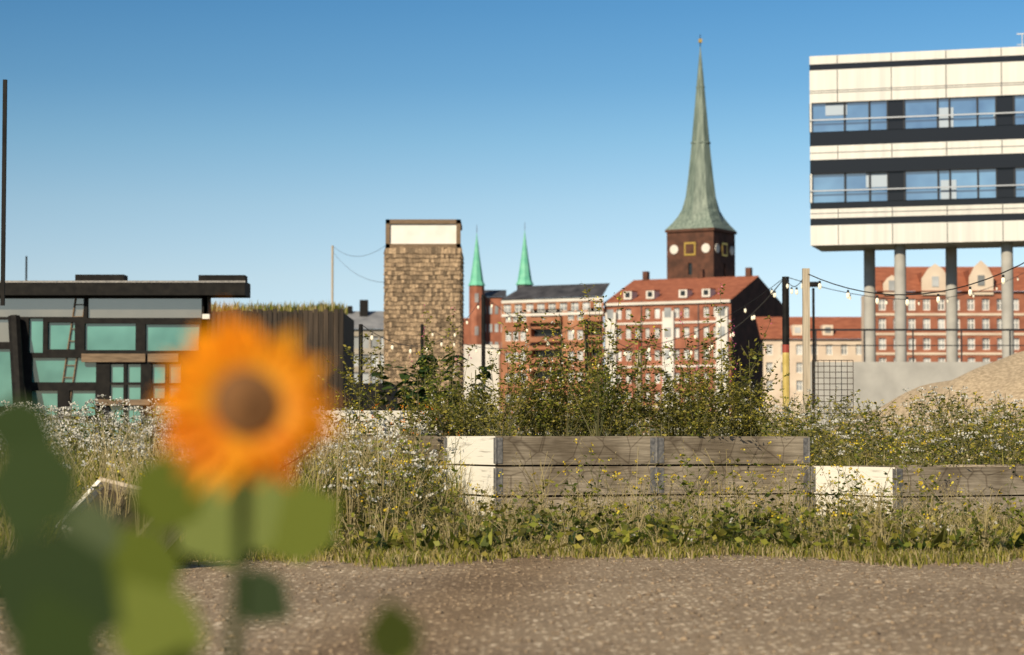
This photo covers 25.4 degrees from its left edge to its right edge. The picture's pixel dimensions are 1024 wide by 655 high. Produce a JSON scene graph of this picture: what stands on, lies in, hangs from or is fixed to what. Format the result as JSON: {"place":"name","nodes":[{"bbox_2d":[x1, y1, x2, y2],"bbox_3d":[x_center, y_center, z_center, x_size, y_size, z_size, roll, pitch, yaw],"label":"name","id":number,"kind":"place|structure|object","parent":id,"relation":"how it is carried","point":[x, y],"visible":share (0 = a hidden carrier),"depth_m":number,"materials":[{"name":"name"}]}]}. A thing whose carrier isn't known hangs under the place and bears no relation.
{"place":"outdoors","nodes":[
{"label":"outdoors","id":0,"kind":"place"},
{"bbox_2d":[211,309,353,409],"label":"timber shed","id":1,"kind":"structure","parent":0,"point":[326,334],"depth_m":45.05,"materials":[{"name":"dark timber boards"},{"name":"grass roof"}]},
{"bbox_2d":[211,300,347,314],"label":"roof grass","id":2,"kind":"structure","parent":1,"relation":"on","point":[320,306],"depth_m":45.27,"materials":[{"name":"green plant"}]},
{"bbox_2d":[347,300,396,435],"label":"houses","id":3,"kind":"structure","parent":0,"point":[366,318],"depth_m":300.32,"materials":[{"name":"stone"}]},
{"bbox_2d":[463,226,533,433],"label":"church","id":4,"kind":"structure","parent":0,"point":[493,330],"depth_m":450.05,"materials":[{"name":"red brick"}]},
{"bbox_2d":[0,552,1023,654],"bbox_3d":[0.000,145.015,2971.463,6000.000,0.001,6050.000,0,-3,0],"label":"ground","id":5,"kind":"structure","parent":0,"point":[793,629],"depth_m":8.12,"materials":[{"name":"brown gravel"}]},
{"bbox_2d":[54,476,178,545],"bbox_3d":[-1.786,0.910,10.407,0.470,0.195,0.368,10,43,30],"label":"wooden crate","id":6,"kind":"object","parent":5,"relation":"on","point":[171,537],"visible":0.18,"depth_m":10.47,"materials":[{"name":"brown wood"}]},
{"bbox_2d":[0,274,250,448],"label":"building","id":7,"kind":"structure","parent":5,"relation":"on","point":[81,339],"depth_m":40.06,"materials":[{"name":"metal"}]},
{"bbox_2d":[0,303,419,654],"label":"sunflower","id":8,"kind":"object","parent":5,"relation":"on","point":[245,404],"visible":1,"depth_m":1.29,"materials":[{"name":"green plant"}]},
{"bbox_2d":[0,425,503,560],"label":"wildflowers","id":9,"kind":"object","parent":5,"relation":"on","point":[4,539],"depth_m":13.23,"materials":[{"name":"plant"}]},
{"bbox_2d":[308,410,442,461],"bbox_3d":[-1.316,1.117,19.144,1.225,0.826,1.023,1,-3,-20],"label":"planter box","id":10,"kind":"object","parent":5,"relation":"on","point":[370,414],"visible":0.09,"depth_m":18.71,"materials":[{"name":"white wood"}]},
{"bbox_2d":[317,436,483,484],"bbox_3d":[-0.839,1.171,18.079,1.226,0.619,1.024,1,-3,-22],"label":"planter box","id":11,"kind":"object","parent":5,"relation":"on","point":[439,439],"visible":0.11,"depth_m":17.63,"materials":[{"name":"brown wood"}]},
{"bbox_2d":[383,219,463,435],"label":"brick tower","id":12,"kind":"structure","parent":5,"relation":"on","point":[423,261],"depth_m":90.13,"materials":[{"name":"brown brick"}]},
{"bbox_2d":[371,352,493,435],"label":"leaf plants","id":13,"kind":"object","parent":5,"relation":"on","point":[421,392],"visible":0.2,"depth_m":21.95,"materials":[{"name":"green plant"}]},
{"bbox_2d":[0,283,1023,562],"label":"wild plants","id":14,"kind":"object","parent":5,"relation":"on","point":[564,413],"visible":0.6,"depth_m":15.42,"materials":[{"name":"green plant"}]},
{"bbox_2d":[0,554,1023,654],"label":"loose pebbles","id":15,"kind":"object","parent":5,"relation":"on","point":[746,604],"visible":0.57,"depth_m":8.08,"materials":[{"name":"beige gravel"}]},
{"bbox_2d":[0,79,1023,463],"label":"poles and festoon lights","id":16,"kind":"object","parent":5,"relation":"on","point":[804,281],"visible":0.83,"depth_m":30.01,"materials":[{"name":"black metal"}]},
{"bbox_2d":[69,441,1022,508],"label":"grass","id":17,"kind":"structure","parent":5,"relation":"on","point":[865,463],"depth_m":17.29,"materials":[{"name":"green plant"}]},
{"bbox_2d":[444,436,656,520],"bbox_3d":[0.263,1.079,16.157,1.220,0.613,1.021,1,-3,-22],"label":"planter box","id":18,"kind":"object","parent":5,"relation":"on","point":[497,453],"visible":0.69,"depth_m":15.72,"materials":[{"name":"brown wood"}]},
{"bbox_2d":[182,536,1023,569],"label":"fringe grass","id":19,"kind":"structure","parent":5,"relation":"on","point":[902,557],"depth_m":11.30,"materials":[{"name":"green plant"}]},
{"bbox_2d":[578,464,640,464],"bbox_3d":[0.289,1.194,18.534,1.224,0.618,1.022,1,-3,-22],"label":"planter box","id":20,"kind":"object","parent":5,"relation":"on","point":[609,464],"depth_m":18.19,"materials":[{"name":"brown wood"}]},
{"bbox_2d":[263,505,1023,561],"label":"verge grass","id":21,"kind":"structure","parent":5,"relation":"on","point":[753,537],"depth_m":12.98,"materials":[{"name":"green plant"}]},
{"bbox_2d":[627,436,809,516],"bbox_3d":[1.389,1.101,16.611,1.227,0.610,1.024,1,-3,-22],"label":"planter box","id":22,"kind":"object","parent":5,"relation":"on","point":[789,449],"visible":0.46,"depth_m":16.16,"materials":[{"name":"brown wood"}]},
{"bbox_2d":[811,465,1023,521],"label":"planter box","id":23,"kind":"object","parent":5,"relation":"on","point":[972,477],"visible":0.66,"depth_m":15.68,"materials":[{"name":"brown wood"}]},
{"bbox_2d":[816,351,1023,454],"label":"gravel heap","id":24,"kind":"object","parent":5,"relation":"on","point":[1003,376],"visible":0.22,"depth_m":34.59,"materials":[{"name":"beige gravel"}]},
{"bbox_2d":[955,464,1023,495],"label":"planter box","id":25,"kind":"object","parent":5,"relation":"on","point":[994,465],"visible":0.09,"depth_m":16.90,"materials":[{"name":"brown wood"}]},
{"bbox_2d":[0,0,1023,368],"label":"sky","id":26,"kind":"structure","parent":0,"point":[148,140],"materials":[{"name":"blue"}]},
{"bbox_2d":[501,267,781,434],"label":"apartment buildings","id":27,"kind":"structure","parent":0,"point":[666,302],"depth_m":410.43,"materials":[{"name":"red brick"}]},
{"bbox_2d":[665,35,736,278],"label":"cathedral tower","id":28,"kind":"structure","parent":0,"point":[700,231],"depth_m":567.25,"materials":[{"name":"metal"}]},
{"bbox_2d":[756,261,1023,434],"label":"old town houses","id":29,"kind":"structure","parent":0,"point":[982,309],"depth_m":330.64,"materials":[{"name":"brick"}]},
{"bbox_2d":[810,329,1023,430],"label":"quay wall","id":30,"kind":"structure","parent":0,"point":[884,382],"depth_m":70.01,"materials":[{"name":"concrete"}]},
{"bbox_2d":[864,242,1013,361],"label":"support columns","id":31,"kind":"structure","parent":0,"point":[951,304],"depth_m":104.99,"materials":[{"name":"grey concrete"}]},
{"bbox_2d":[809,33,1023,251],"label":"office block","id":32,"kind":"structure","parent":31,"relation":"on","point":[916,150],"depth_m":104.26,"materials":[{"name":"white concrete"}]}
]}

